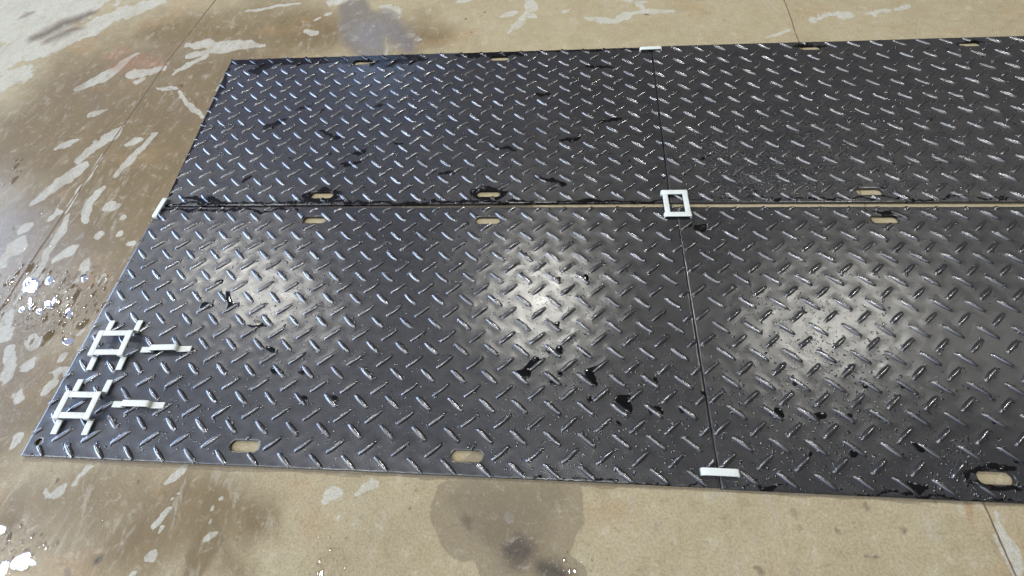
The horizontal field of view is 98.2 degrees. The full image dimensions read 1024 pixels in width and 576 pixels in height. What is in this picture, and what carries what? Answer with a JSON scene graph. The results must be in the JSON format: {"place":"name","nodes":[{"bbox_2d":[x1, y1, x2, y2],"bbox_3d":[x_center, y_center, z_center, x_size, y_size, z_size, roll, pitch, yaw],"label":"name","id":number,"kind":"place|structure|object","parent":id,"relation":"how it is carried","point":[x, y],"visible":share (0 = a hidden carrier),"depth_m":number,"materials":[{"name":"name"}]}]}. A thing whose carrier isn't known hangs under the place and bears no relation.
{"place":"outdoors","nodes":[
{"label":"outdoors","id":0,"kind":"place"},
{"bbox_2d":[0,0,1023,575],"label":"floor","id":1,"kind":"structure","parent":0,"point":[76,78],"depth_m":1.74,"materials":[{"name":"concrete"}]},
{"bbox_2d":[0,85,181,575],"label":"puddle","id":2,"kind":"object","parent":1,"relation":"on","point":[21,562],"visible":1,"depth_m":1.90,"materials":[{"name":"clear liquid"}]},
{"bbox_2d":[0,0,214,308],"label":"floor joint","id":3,"kind":"object","parent":1,"relation":"on","point":[95,166],"visible":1,"depth_m":2.31,"materials":[{"name":"grey concrete"}]},
{"bbox_2d":[21,206,718,488],"bbox_3d":[-0.530,0.123,1.779,2.455,0.021,1.144,1,62,5],"label":"ground protection mat","id":4,"kind":"object","parent":1,"relation":"on","point":[629,233],"visible":0.98,"depth_m":1.71,"materials":[{"name":"black plastic"}]},
{"bbox_2d":[50,379,113,434],"bbox_3d":[-1.619,0.441,1.662,0.146,0.028,0.206,0,61,4],"label":"mat connector","id":5,"kind":"object","parent":4,"relation":"on","point":[58,415],"visible":1,"depth_m":1.65,"materials":[{"name":"white plastic"}]},
{"bbox_2d":[86,320,143,369],"bbox_3d":[-1.600,0.223,1.779,0.146,0.028,0.212,-1,61,4],"label":"mat connector","id":6,"kind":"object","parent":4,"relation":"on","point":[94,350],"visible":1,"depth_m":1.76,"materials":[{"name":"white plastic"}]},
{"bbox_2d":[111,400,165,408],"bbox_3d":[-1.399,0.432,1.652,0.206,0.024,0.025,0,61,4],"label":"mat connector","id":7,"kind":"object","parent":4,"relation":"on","point":[138,403],"visible":1,"depth_m":1.65,"materials":[{"name":"white plastic"}]},
{"bbox_2d":[152,198,169,218],"bbox_3d":[-1.685,-0.381,2.133,0.025,0.028,0.170,4,62,6],"label":"mat connector","id":8,"kind":"object","parent":4,"relation":"on","point":[159,208],"visible":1,"depth_m":2.12,"materials":[{"name":"white plastic"}]},
{"bbox_2d":[140,344,191,352],"bbox_3d":[-1.376,0.239,1.756,0.208,0.024,0.025,-2,61,3],"label":"mat connector","id":9,"kind":"object","parent":4,"relation":"on","point":[175,347],"visible":1,"depth_m":1.75,"materials":[{"name":"white plastic"}]},
{"bbox_2d":[199,224,1018,493],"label":"water","id":10,"kind":"structure","parent":4,"relation":"on","point":[622,402],"depth_m":1.60,"materials":[{"name":"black liquid"}]},
{"bbox_2d":[164,46,669,206],"bbox_3d":[-0.485,-0.873,2.319,2.486,0.021,1.127,1,62,5],"label":"ground protection mat","id":11,"kind":"object","parent":1,"relation":"on","point":[641,170],"visible":1,"depth_m":2.27,"materials":[{"name":"black plastic"}]},
{"bbox_2d":[639,46,661,51],"bbox_3d":[0.771,-1.324,2.467,0.170,0.028,0.025,0,61,4],"label":"mat connector","id":12,"kind":"object","parent":11,"relation":"on","point":[651,48],"visible":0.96,"depth_m":2.46,"materials":[{"name":"white plastic"}]},
{"bbox_2d":[660,190,691,217],"bbox_3d":[0.719,-0.365,1.947,0.200,0.029,0.146,0,61,4],"label":"mat connector","id":13,"kind":"object","parent":11,"relation":"on","point":[667,212],"visible":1,"depth_m":1.93,"materials":[{"name":"white plastic"}]},
{"bbox_2d":[2,88,837,571],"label":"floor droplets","id":14,"kind":"object","parent":1,"relation":"on","point":[60,328],"visible":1,"depth_m":1.91,"materials":[{"name":"clear liquid"}]},
{"bbox_2d":[651,36,1023,203],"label":"ground protection mat","id":15,"kind":"object","parent":1,"relation":"on","point":[945,58],"visible":1,"depth_m":2.13,"materials":[{"name":"black plastic"}]},
{"bbox_2d":[675,206,1023,503],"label":"ground protection mat","id":16,"kind":"object","parent":1,"relation":"on","point":[980,361],"visible":1,"depth_m":1.60,"materials":[{"name":"black plastic"}]},
{"bbox_2d":[36,38,1023,500],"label":"water beads","id":17,"kind":"object","parent":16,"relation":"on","point":[778,182],"visible":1,"depth_m":1.83},
{"bbox_2d":[700,467,739,477],"bbox_3d":[0.669,0.595,1.429,0.170,0.027,0.025,1,62,5],"label":"mat connector","id":18,"kind":"object","parent":16,"relation":"on","point":[719,472],"visible":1,"depth_m":1.42,"materials":[{"name":"white plastic"}]},
{"bbox_2d":[784,0,1016,575],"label":"floor joint","id":19,"kind":"object","parent":1,"relation":"on","point":[983,502],"visible":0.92,"depth_m":1.32,"materials":[{"name":"grey concrete"}]}
]}

